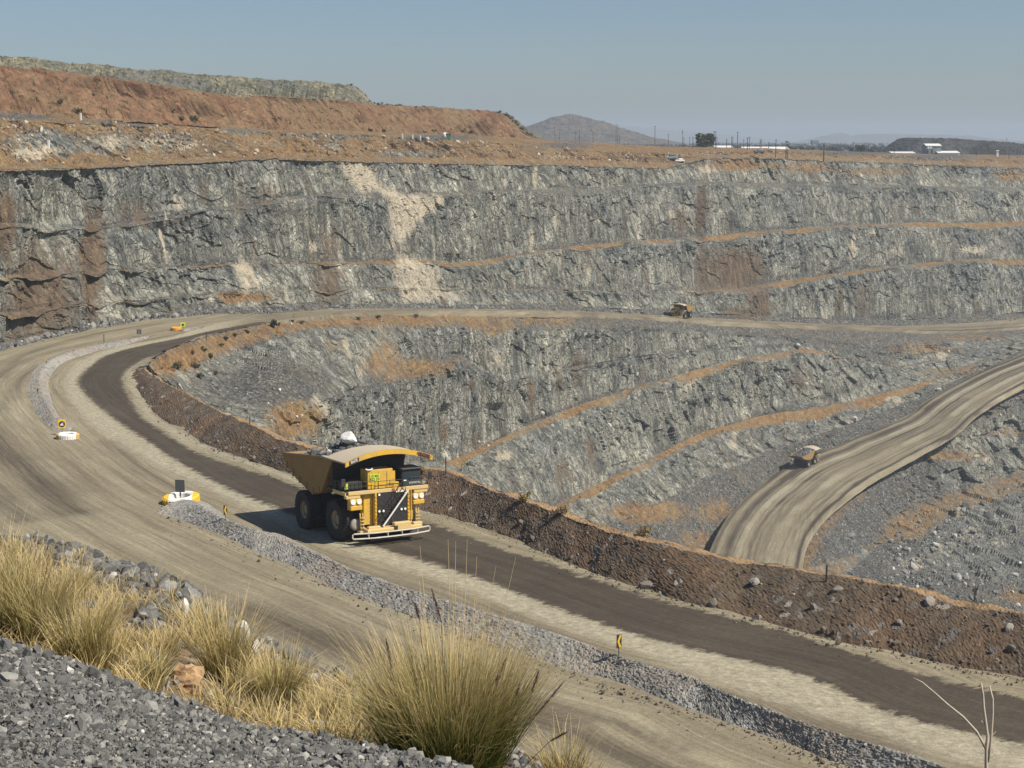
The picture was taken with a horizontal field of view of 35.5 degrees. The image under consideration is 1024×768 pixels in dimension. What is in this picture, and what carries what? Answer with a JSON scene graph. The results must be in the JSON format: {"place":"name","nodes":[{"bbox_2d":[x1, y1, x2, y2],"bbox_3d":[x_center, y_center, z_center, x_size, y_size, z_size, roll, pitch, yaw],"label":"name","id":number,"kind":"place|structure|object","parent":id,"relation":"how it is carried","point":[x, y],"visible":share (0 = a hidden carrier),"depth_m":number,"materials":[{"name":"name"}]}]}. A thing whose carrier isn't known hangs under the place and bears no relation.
{"place":"outdoors","nodes":[
{"label":"outdoors","id":0,"kind":"place"},
{"bbox_2d":[0,506,67,613],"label":"grass tussock","id":1,"kind":"object","parent":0,"point":[9,559],"depth_m":13.95,"materials":[{"name":"beige plant"}]},
{"bbox_2d":[131,326,249,378],"bbox_3d":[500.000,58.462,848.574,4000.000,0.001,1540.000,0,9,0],"label":"berm","id":2,"kind":"structure","parent":0,"point":[163,351],"depth_m":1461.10,"materials":[{"name":"brown soil"}]},
{"bbox_2d":[0,533,551,767],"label":"grassy slope","id":3,"kind":"structure","parent":0,"point":[182,659],"depth_m":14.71,"materials":[{"name":"beige plant"}]},
{"bbox_2d":[0,524,34,559],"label":"grass tussock","id":4,"kind":"object","parent":3,"relation":"on","point":[5,545],"depth_m":23.74,"materials":[{"name":"beige plant"}]},
{"bbox_2d":[0,532,53,595],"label":"grass tussock","id":5,"kind":"object","parent":3,"relation":"on","point":[21,567],"depth_m":18.33,"materials":[{"name":"beige plant"}]},
{"bbox_2d":[10,531,57,576],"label":"grass tussock","id":6,"kind":"object","parent":3,"relation":"on","point":[40,552],"depth_m":21.36,"materials":[{"name":"beige plant"}]},
{"bbox_2d":[0,530,92,641],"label":"grass tussock","id":7,"kind":"object","parent":3,"relation":"on","point":[4,618],"depth_m":13.24,"materials":[{"name":"beige plant"}]},
{"bbox_2d":[0,547,113,648],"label":"grass tussock","id":8,"kind":"object","parent":3,"relation":"on","point":[39,619],"depth_m":13.10,"materials":[{"name":"beige plant"}]},
{"bbox_2d":[14,550,111,618],"bbox_3d":[-4.647,2.067,16.721,1.140,0.794,1.043,8,12,41],"label":"grass tussock","id":9,"kind":"object","parent":3,"relation":"on","point":[76,593],"depth_m":16.70,"materials":[{"name":"beige plant"}]},
{"bbox_2d":[55,554,92,591],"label":"grass tussock","id":10,"kind":"object","parent":3,"relation":"on","point":[86,579],"depth_m":20.13,"materials":[{"name":"beige plant"}]},
{"bbox_2d":[10,571,146,665],"bbox_3d":[-3.327,1.861,12.448,1.119,0.783,1.093,-3,9,-18],"label":"grass tussock","id":11,"kind":"object","parent":3,"relation":"on","point":[60,634],"depth_m":12.37,"materials":[{"name":"beige plant"}]},
{"bbox_2d":[69,547,91,558],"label":"grass tussock","id":12,"kind":"object","parent":3,"relation":"on","point":[80,553],"depth_m":24.83,"materials":[{"name":"beige plant"}]},
{"bbox_2d":[52,603,140,674],"bbox_3d":[-3.235,2.007,12.487,0.891,0.568,0.869,4,10,26],"label":"grass tussock","id":13,"kind":"object","parent":3,"relation":"on","point":[111,654],"depth_m":12.42,"materials":[{"name":"beige plant"}]},
{"bbox_2d":[69,586,133,639],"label":"grass tussock","id":14,"kind":"object","parent":3,"relation":"on","point":[104,615],"depth_m":14.79,"materials":[{"name":"beige plant"}]},
{"bbox_2d":[108,618,154,653],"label":"grass tussock","id":15,"kind":"object","parent":3,"relation":"on","point":[139,639],"depth_m":14.23,"materials":[{"name":"beige plant"}]},
{"bbox_2d":[123,581,142,587],"bbox_3d":[-5.033,2.719,21.187,0.300,0.190,0.204,-7,-22,-3],"label":"rim rock","id":16,"kind":"object","parent":3,"relation":"on","point":[135,585],"visible":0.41,"depth_m":21.13,"materials":[{"name":"stone"}]},
{"bbox_2d":[119,600,152,608],"bbox_3d":[-4.447,2.695,18.900,0.401,0.237,0.286,-5,10,-29],"label":"rim rock","id":17,"kind":"object","parent":3,"relation":"on","point":[137,604],"visible":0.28,"depth_m":18.90,"materials":[{"name":"stone"}]},
{"bbox_2d":[109,633,188,692],"bbox_3d":[-2.733,2.114,11.972,0.676,0.461,0.652,0,9,0],"label":"grass tussock","id":18,"kind":"object","parent":3,"relation":"on","point":[151,674],"depth_m":12.02,"materials":[{"name":"beige plant"}]},
{"bbox_2d":[150,611,161,620],"bbox_3d":[-4.071,2.663,18.076,0.212,0.173,0.310,7,11,38],"label":"rim rock","id":19,"kind":"object","parent":3,"relation":"on","point":[153,614],"visible":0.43,"depth_m":18.04,"materials":[{"name":"stone"}]},
{"bbox_2d":[153,594,168,601],"bbox_3d":[-4.387,2.705,19.914,0.181,0.165,0.274,8,12,43],"label":"rim rock","id":20,"kind":"object","parent":3,"relation":"on","point":[159,597],"visible":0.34,"depth_m":19.88,"materials":[{"name":"stone"}]},
{"bbox_2d":[158,603,177,613],"bbox_3d":[-4.021,2.682,18.706,0.234,0.216,0.208,-6,11,-35],"label":"rim rock","id":21,"kind":"object","parent":3,"relation":"on","point":[167,604],"visible":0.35,"depth_m":18.70,"materials":[{"name":"stone"}]},
{"bbox_2d":[134,614,205,657],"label":"grass tussock","id":22,"kind":"object","parent":3,"relation":"on","point":[173,648],"depth_m":14.56,"materials":[{"name":"beige plant"}]},
{"bbox_2d":[181,598,188,618],"bbox_3d":[-3.769,2.618,18.448,0.092,0.323,0.152,-1,9,-9],"label":"white splinter","id":23,"kind":"object","parent":3,"relation":"on","point":[186,602],"visible":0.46,"depth_m":18.40,"materials":[{"name":"stone"}]},
{"bbox_2d":[170,662,204,683],"bbox_3d":[-2.696,2.446,13.139,0.336,0.340,0.326,0,9,0],"label":"tan rock","id":24,"kind":"object","parent":3,"relation":"on","point":[185,674],"visible":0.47,"depth_m":13.04,"materials":[{"name":"stone"}]},
{"bbox_2d":[162,597,216,625],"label":"grass tussock","id":25,"kind":"object","parent":3,"relation":"on","point":[196,612],"depth_m":17.61,"materials":[{"name":"beige plant"}]},
{"bbox_2d":[178,682,204,696],"bbox_3d":[-2.474,2.421,12.366,0.166,0.241,0.223,9,12,44],"label":"tan rock","id":26,"kind":"object","parent":3,"relation":"on","point":[187,687],"visible":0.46,"depth_m":12.32,"materials":[{"name":"stone"}]},
{"bbox_2d":[165,587,239,641],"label":"grass tussock","id":27,"kind":"object","parent":3,"relation":"on","point":[204,617],"depth_m":16.52,"materials":[{"name":"beige plant"}]},
{"bbox_2d":[159,580,301,686],"bbox_3d":[-2.461,2.215,13.874,1.375,0.868,1.202,0,9,0],"label":"grass tussock","id":28,"kind":"object","parent":3,"relation":"on","point":[216,646],"depth_m":13.85,"materials":[{"name":"beige plant"}]},
{"bbox_2d":[0,636,473,767],"bbox_3d":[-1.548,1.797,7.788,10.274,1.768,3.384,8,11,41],"label":"gravel bank","id":29,"kind":"structure","parent":3,"relation":"on","point":[58,729],"depth_m":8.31,"materials":[{"name":"grey gravel"}]},
{"bbox_2d":[913,677,995,767],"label":"bare twig","id":30,"kind":"object","parent":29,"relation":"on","point":[987,751],"visible":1,"depth_m":6.27,"materials":[{"name":"beige wood"}]},
{"bbox_2d":[209,648,274,702],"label":"grass tussock","id":31,"kind":"object","parent":3,"relation":"on","point":[242,685],"depth_m":13.50,"materials":[{"name":"beige plant"}]},
{"bbox_2d":[237,620,249,639],"bbox_3d":[-3.085,2.880,18.397,0.175,0.335,0.107,-14,8,2],"label":"white splinter","id":32,"kind":"object","parent":3,"relation":"on","point":[245,627],"visible":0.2,"depth_m":18.36,"materials":[{"name":"stone"}]},
{"bbox_2d":[249,639,259,652],"bbox_3d":[-2.807,2.850,17.383,0.121,0.164,0.146,6,-13,32],"label":"white splinter","id":33,"kind":"object","parent":3,"relation":"on","point":[255,644],"visible":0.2,"depth_m":17.36,"materials":[{"name":"stone"}]},
{"bbox_2d":[238,688,282,720],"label":"grass tussock","id":34,"kind":"object","parent":3,"relation":"on","point":[251,704],"depth_m":11.85,"materials":[{"name":"beige plant"}]},
{"bbox_2d":[224,629,330,712],"bbox_3d":[-1.952,2.395,13.130,0.923,0.679,0.928,6,10,33],"label":"grass tussock","id":35,"kind":"object","parent":3,"relation":"on","point":[286,681],"depth_m":13.11,"materials":[{"name":"beige plant"}]},
{"bbox_2d":[0,532,566,767],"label":"rim rubble","id":36,"kind":"object","parent":3,"relation":"on","point":[115,567],"visible":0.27,"depth_m":20.28,"materials":[{"name":"gravel"}]},
{"bbox_2d":[259,646,333,706],"bbox_3d":[-1.908,2.575,14.008,0.839,0.534,0.714,-8,12,-42],"label":"grass tussock","id":37,"kind":"object","parent":3,"relation":"on","point":[308,681],"depth_m":14.04,"materials":[{"name":"beige plant"}]},
{"bbox_2d":[277,685,329,719],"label":"grass tussock","id":38,"kind":"object","parent":3,"relation":"on","point":[301,703],"depth_m":12.19,"materials":[{"name":"beige plant"}]},
{"bbox_2d":[292,677,360,719],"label":"grass tussock","id":39,"kind":"object","parent":3,"relation":"on","point":[312,706],"depth_m":11.85,"materials":[{"name":"beige plant"}]},
{"bbox_2d":[292,669,367,730],"bbox_3d":[-1.278,2.359,11.795,0.665,0.487,0.743,-8,12,-42],"label":"grass tussock","id":40,"kind":"object","parent":3,"relation":"on","point":[333,706],"depth_m":11.82,"materials":[{"name":"beige plant"}]},
{"bbox_2d":[323,691,381,738],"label":"grass tussock","id":41,"kind":"object","parent":3,"relation":"on","point":[350,716],"depth_m":11.31,"materials":[{"name":"beige plant"}]},
{"bbox_2d":[287,547,612,767],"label":"grass tussock","id":42,"kind":"object","parent":3,"relation":"on","point":[469,718],"depth_m":9.54,"materials":[{"name":"beige plant"}]},
{"bbox_2d":[520,708,618,767],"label":"grass tussock","id":43,"kind":"object","parent":3,"relation":"on","point":[544,760],"depth_m":10.94,"materials":[{"name":"beige plant"}]},
{"bbox_2d":[546,742,614,767],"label":"grass tussock","id":44,"kind":"object","parent":3,"relation":"on","point":[577,765],"depth_m":10.84,"materials":[{"name":"beige plant"}]},
{"bbox_2d":[0,157,1023,350],"bbox_3d":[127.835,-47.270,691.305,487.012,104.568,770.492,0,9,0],"label":"pit wall","id":45,"kind":"structure","parent":0,"point":[836,242],"depth_m":638.04,"materials":[{"name":"grey stone"}]},
{"bbox_2d":[0,314,1023,767],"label":"haul road","id":46,"kind":"structure","parent":0,"point":[116,470],"depth_m":129.54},
{"bbox_2d":[58,419,65,428],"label":"mine sign","id":47,"kind":"object","parent":46,"relation":"on","point":[61,423],"visible":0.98,"depth_m":219.42,"materials":[{"name":"yellow metal"}]},
{"bbox_2d":[56,432,79,439],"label":"painted tyre","id":48,"kind":"object","parent":46,"relation":"on","point":[67,435],"visible":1,"depth_m":216.04,"materials":[{"name":"white paint"}]},
{"bbox_2d":[28,336,147,433],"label":"gravel windrow","id":49,"kind":"object","parent":46,"relation":"on","point":[48,369],"visible":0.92,"depth_m":275.11,"materials":[{"name":"grey gravel"}]},
{"bbox_2d":[170,327,181,330],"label":"painted tyre","id":50,"kind":"object","parent":46,"relation":"on","point":[175,328],"visible":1,"depth_m":364.75,"materials":[{"name":"orange paint"}]},
{"bbox_2d":[162,491,199,505],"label":"painted tyre","id":51,"kind":"object","parent":46,"relation":"on","point":[172,497],"visible":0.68,"depth_m":171.20,"materials":[{"name":"white paint"}]},
{"bbox_2d":[175,480,184,497],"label":"sign board","id":52,"kind":"object","parent":51,"relation":"in","point":[179,486],"visible":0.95,"depth_m":171.64,"materials":[{"name":"black metal"}]},
{"bbox_2d":[178,326,204,330],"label":"gravel windrow","id":53,"kind":"object","parent":46,"relation":"on","point":[190,329],"visible":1,"depth_m":365.85,"materials":[{"name":"beige gravel"}]},
{"bbox_2d":[282,445,432,539],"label":"haul truck","id":54,"kind":"object","parent":46,"relation":"on","point":[378,485],"visible":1,"depth_m":152.21,"materials":[{"name":"yellow metal"}]},
{"bbox_2d":[298,434,380,459],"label":"rock load","id":55,"kind":"object","parent":54,"relation":"in","point":[336,446],"visible":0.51,"depth_m":155.70,"materials":[{"name":"stone"}]},
{"bbox_2d":[340,431,356,444],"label":"white boulder","id":56,"kind":"object","parent":55,"relation":"on","point":[348,437],"visible":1,"depth_m":154.38,"materials":[{"name":"stone"}]},
{"bbox_2d":[29,326,944,767],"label":"windrow stones","id":57,"kind":"object","parent":46,"relation":"on","point":[533,628],"visible":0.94,"depth_m":107.47,"materials":[{"name":"grey stone"}]},
{"bbox_2d":[155,499,948,767],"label":"gravel windrow","id":58,"kind":"object","parent":46,"relation":"on","point":[641,679],"visible":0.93,"depth_m":111.24,"materials":[{"name":"grey gravel"}]},
{"bbox_2d":[223,505,226,518],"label":"chevron marker","id":59,"kind":"object","parent":58,"relation":"on","point":[225,509],"visible":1,"depth_m":157.79,"materials":[{"name":"yellow metal"}]},
{"bbox_2d":[616,634,621,654],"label":"chevron marker","id":60,"kind":"object","parent":58,"relation":"on","point":[619,641],"visible":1,"depth_m":107.96,"materials":[{"name":"yellow metal"}]},
{"bbox_2d":[133,367,1023,677],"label":"safety berm","id":61,"kind":"structure","parent":46,"relation":"on","point":[743,595],"depth_m":129.51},
{"bbox_2d":[518,491,530,501],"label":"berm tuft","id":62,"kind":"object","parent":61,"relation":"on","point":[523,498],"visible":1,"depth_m":157.10,"materials":[{"name":"plant"}]},
{"bbox_2d":[556,505,568,514],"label":"berm tuft","id":63,"kind":"object","parent":61,"relation":"on","point":[564,510],"visible":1,"depth_m":150.09,"materials":[{"name":"plant"}]},
{"bbox_2d":[132,368,1023,676],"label":"berm stones","id":64,"kind":"object","parent":61,"relation":"on","point":[1010,648],"visible":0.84,"depth_m":129.66,"materials":[{"name":"brown stone"}]},
{"bbox_2d":[636,524,652,537],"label":"berm tuft","id":65,"kind":"object","parent":61,"relation":"on","point":[645,530],"visible":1,"depth_m":139.26,"materials":[{"name":"plant"}]},
{"bbox_2d":[750,577,759,585],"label":"berm boulder","id":66,"kind":"object","parent":61,"relation":"on","point":[755,581],"visible":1,"depth_m":126.58,"materials":[{"name":"stone"}]},
{"bbox_2d":[810,603,816,609],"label":"berm boulder","id":67,"kind":"object","parent":61,"relation":"on","point":[813,606],"visible":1,"depth_m":120.77,"materials":[{"name":"stone"}]},
{"bbox_2d":[831,585,843,592],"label":"berm boulder","id":68,"kind":"object","parent":61,"relation":"on","point":[836,589],"visible":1,"depth_m":121.72,"materials":[{"name":"stone"}]},
{"bbox_2d":[895,619,902,625],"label":"berm boulder","id":69,"kind":"object","parent":61,"relation":"on","point":[898,622],"visible":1,"depth_m":115.77,"materials":[{"name":"stone"}]},
{"bbox_2d":[924,596,934,605],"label":"berm boulder","id":70,"kind":"object","parent":61,"relation":"on","point":[929,600],"visible":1,"depth_m":116.63,"materials":[{"name":"stone"}]},
{"bbox_2d":[1005,623,1013,631],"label":"berm boulder","id":71,"kind":"object","parent":61,"relation":"on","point":[1009,626],"visible":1,"depth_m":111.11,"materials":[{"name":"stone"}]},
{"bbox_2d":[148,405,1023,767],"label":"spilled stones","id":72,"kind":"object","parent":46,"relation":"on","point":[602,691],"visible":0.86,"depth_m":112.86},
{"bbox_2d":[638,580,652,588],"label":"berm boulder","id":73,"kind":"object","parent":46,"relation":"on","point":[647,584],"visible":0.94,"depth_m":132.58,"materials":[{"name":"stone"}]},
{"bbox_2d":[708,598,716,607],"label":"berm boulder","id":74,"kind":"object","parent":46,"relation":"on","point":[712,603],"visible":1,"depth_m":126.10,"materials":[{"name":"stone"}]},
{"bbox_2d":[753,614,761,619],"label":"berm boulder","id":75,"kind":"object","parent":46,"relation":"on","point":[758,617],"visible":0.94,"depth_m":122.45,"materials":[{"name":"stone"}]},
{"bbox_2d":[0,112,1023,170],"bbox_3d":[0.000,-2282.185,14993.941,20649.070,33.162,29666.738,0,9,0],"label":"ground","id":76,"kind":"structure","parent":0,"point":[68,138],"depth_m":535.87,"materials":[{"name":"brown soil"}]},
{"bbox_2d":[0,56,375,104],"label":"grey spoil heap","id":77,"kind":"object","parent":76,"relation":"on","point":[237,86],"visible":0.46,"depth_m":749.06,"materials":[{"name":"grey gravel"}]},
{"bbox_2d":[0,66,533,138],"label":"red spoil heap","id":78,"kind":"object","parent":76,"relation":"on","point":[40,91],"visible":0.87,"depth_m":505.37,"materials":[{"name":"brown soil"}]},
{"bbox_2d":[190,115,198,121],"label":"slope shrub","id":79,"kind":"object","parent":78,"relation":"on","point":[195,118],"visible":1,"depth_m":487.88,"materials":[{"name":"green plant"}]},
{"bbox_2d":[446,133,450,138],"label":"green hut","id":80,"kind":"object","parent":76,"relation":"on","point":[448,135],"visible":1,"depth_m":631.66,"materials":[{"name":"green metal"}]},
{"bbox_2d":[375,103,543,139],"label":"spoil heap","id":81,"kind":"object","parent":76,"relation":"on","point":[535,136],"visible":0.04,"depth_m":993.22,"materials":[{"name":"brown soil"}]},
{"bbox_2d":[0,118,1023,165],"bbox_3d":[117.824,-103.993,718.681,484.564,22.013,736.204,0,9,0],"label":"weathered rubble","id":82,"kind":"object","parent":76,"relation":"on","point":[123,156],"visible":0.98,"depth_m":463.12,"materials":[{"name":"stone"}]},
{"bbox_2d":[665,154,677,159],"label":"parked vehicle","id":83,"kind":"object","parent":76,"relation":"on","point":[671,156],"visible":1,"depth_m":805.95,"materials":[{"name":"metal"}]},
{"bbox_2d":[695,133,714,146],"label":"bushy tree","id":84,"kind":"object","parent":76,"relation":"on","point":[707,140],"visible":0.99,"depth_m":986.65,"materials":[{"name":"green plant"}]},
{"bbox_2d":[712,145,730,147],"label":"shed","id":85,"kind":"structure","parent":76,"relation":"on","point":[724,146],"depth_m":1290.13,"materials":[{"name":"white metal"}]},
{"bbox_2d":[753,149,764,153],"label":"parked vehicle","id":86,"kind":"object","parent":76,"relation":"on","point":[759,151],"visible":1,"depth_m":860.11,"materials":[{"name":"metal"}]},
{"bbox_2d":[740,147,788,148],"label":"shed","id":87,"kind":"structure","parent":76,"relation":"on","point":[769,147],"depth_m":1148.82,"materials":[{"name":"white metal"}]},
{"bbox_2d":[625,142,1023,151],"bbox_3d":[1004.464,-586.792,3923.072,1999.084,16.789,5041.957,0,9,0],"label":"bush","id":88,"kind":"object","parent":76,"relation":"on","point":[850,148],"visible":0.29,"depth_m":2454.66,"materials":[{"name":"green plant"}]},
{"bbox_2d":[921,144,941,153],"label":"shed","id":89,"kind":"structure","parent":76,"relation":"on","point":[931,148],"depth_m":1217.13,"materials":[{"name":"white metal"}]},
{"bbox_2d":[937,151,959,154],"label":"shed","id":90,"kind":"structure","parent":76,"relation":"on","point":[950,152],"depth_m":1213.07,"materials":[{"name":"white metal"}]},
{"bbox_2d":[879,137,1023,154],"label":"dark spoil heap","id":91,"kind":"object","parent":76,"relation":"on","point":[968,146],"visible":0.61,"depth_m":1424.86,"materials":[{"name":"grey gravel"}]},
{"bbox_2d":[139,315,1023,610],"bbox_3d":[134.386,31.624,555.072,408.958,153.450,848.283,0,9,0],"label":"pit benches","id":92,"kind":"object","parent":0,"point":[699,465],"visible":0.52,"depth_m":653.05,"materials":[{"name":"grey stone"}]},
{"bbox_2d":[172,361,182,368],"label":"shrub","id":93,"kind":"object","parent":92,"relation":"on","point":[179,365],"visible":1,"depth_m":320.45,"materials":[{"name":"green plant"}]},
{"bbox_2d":[191,361,200,367],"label":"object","id":94,"kind":"object","parent":92,"relation":"on","point":[194,364],"visible":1,"depth_m":332.87,"materials":[{"name":"green plant"}]},
{"bbox_2d":[197,373,203,378],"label":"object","id":95,"kind":"object","parent":92,"relation":"on","point":[200,375],"visible":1,"depth_m":326.73,"materials":[{"name":"green plant"}]},
{"bbox_2d":[271,319,276,328],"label":"shrub","id":96,"kind":"object","parent":92,"relation":"on","point":[273,322],"visible":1,"depth_m":383.49,"materials":[{"name":"green plant"}]},
{"bbox_2d":[218,316,1023,607],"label":"pit rubble","id":97,"kind":"object","parent":92,"relation":"on","point":[989,515],"visible":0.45,"depth_m":681.47,"materials":[{"name":"stone"}]},
{"bbox_2d":[526,114,688,145],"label":"hill","id":98,"kind":"structure","parent":0,"point":[567,126],"depth_m":3719.01,"materials":[{"name":"grey stone"}]},
{"bbox_2d":[272,308,1023,333],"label":"haul road","id":99,"kind":"structure","parent":0,"point":[950,328],"depth_m":707.66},
{"bbox_2d":[0,302,1018,350],"bbox_3d":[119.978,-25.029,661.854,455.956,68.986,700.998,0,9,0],"label":"wall foot rubble","id":100,"kind":"object","parent":99,"relation":"on","point":[58,333],"depth_m":419.52,"materials":[{"name":"stone"}]},
{"bbox_2d":[670,303,694,318],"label":"haul truck","id":101,"kind":"object","parent":99,"relation":"on","point":[681,310],"visible":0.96,"depth_m":741.38,"materials":[{"name":"yellow metal"}]},
{"bbox_2d":[617,125,793,141],"bbox_3d":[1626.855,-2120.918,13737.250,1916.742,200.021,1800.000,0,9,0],"label":"hill","id":102,"kind":"structure","parent":0,"point":[675,136],"depth_m":13434.90,"materials":[{"name":"grey stone"}]},
{"bbox_2d":[811,140,818,149],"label":"water tower","id":103,"kind":"structure","parent":0,"point":[814,142],"depth_m":1875.44,"materials":[{"name":"grey metal"}]},
{"bbox_2d":[709,353,1023,568],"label":"ramp","id":104,"kind":"structure","parent":0,"point":[782,516],"depth_m":718.71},
{"bbox_2d":[790,445,820,466],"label":"haul truck","id":105,"kind":"object","parent":104,"relation":"on","point":[807,460],"visible":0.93,"depth_m":733.93,"materials":[{"name":"yellow metal"}]},
{"bbox_2d":[792,447,812,456],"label":"rock load","id":106,"kind":"object","parent":105,"relation":"in","point":[803,452],"visible":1,"depth_m":732.48,"materials":[{"name":"stone"}]},
{"bbox_2d":[798,133,1023,141],"bbox_3d":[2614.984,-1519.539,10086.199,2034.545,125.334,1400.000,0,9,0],"label":"mesa","id":107,"kind":"structure","parent":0,"point":[839,137],"depth_m":9948.34,"materials":[{"name":"grey stone"}]}
]}

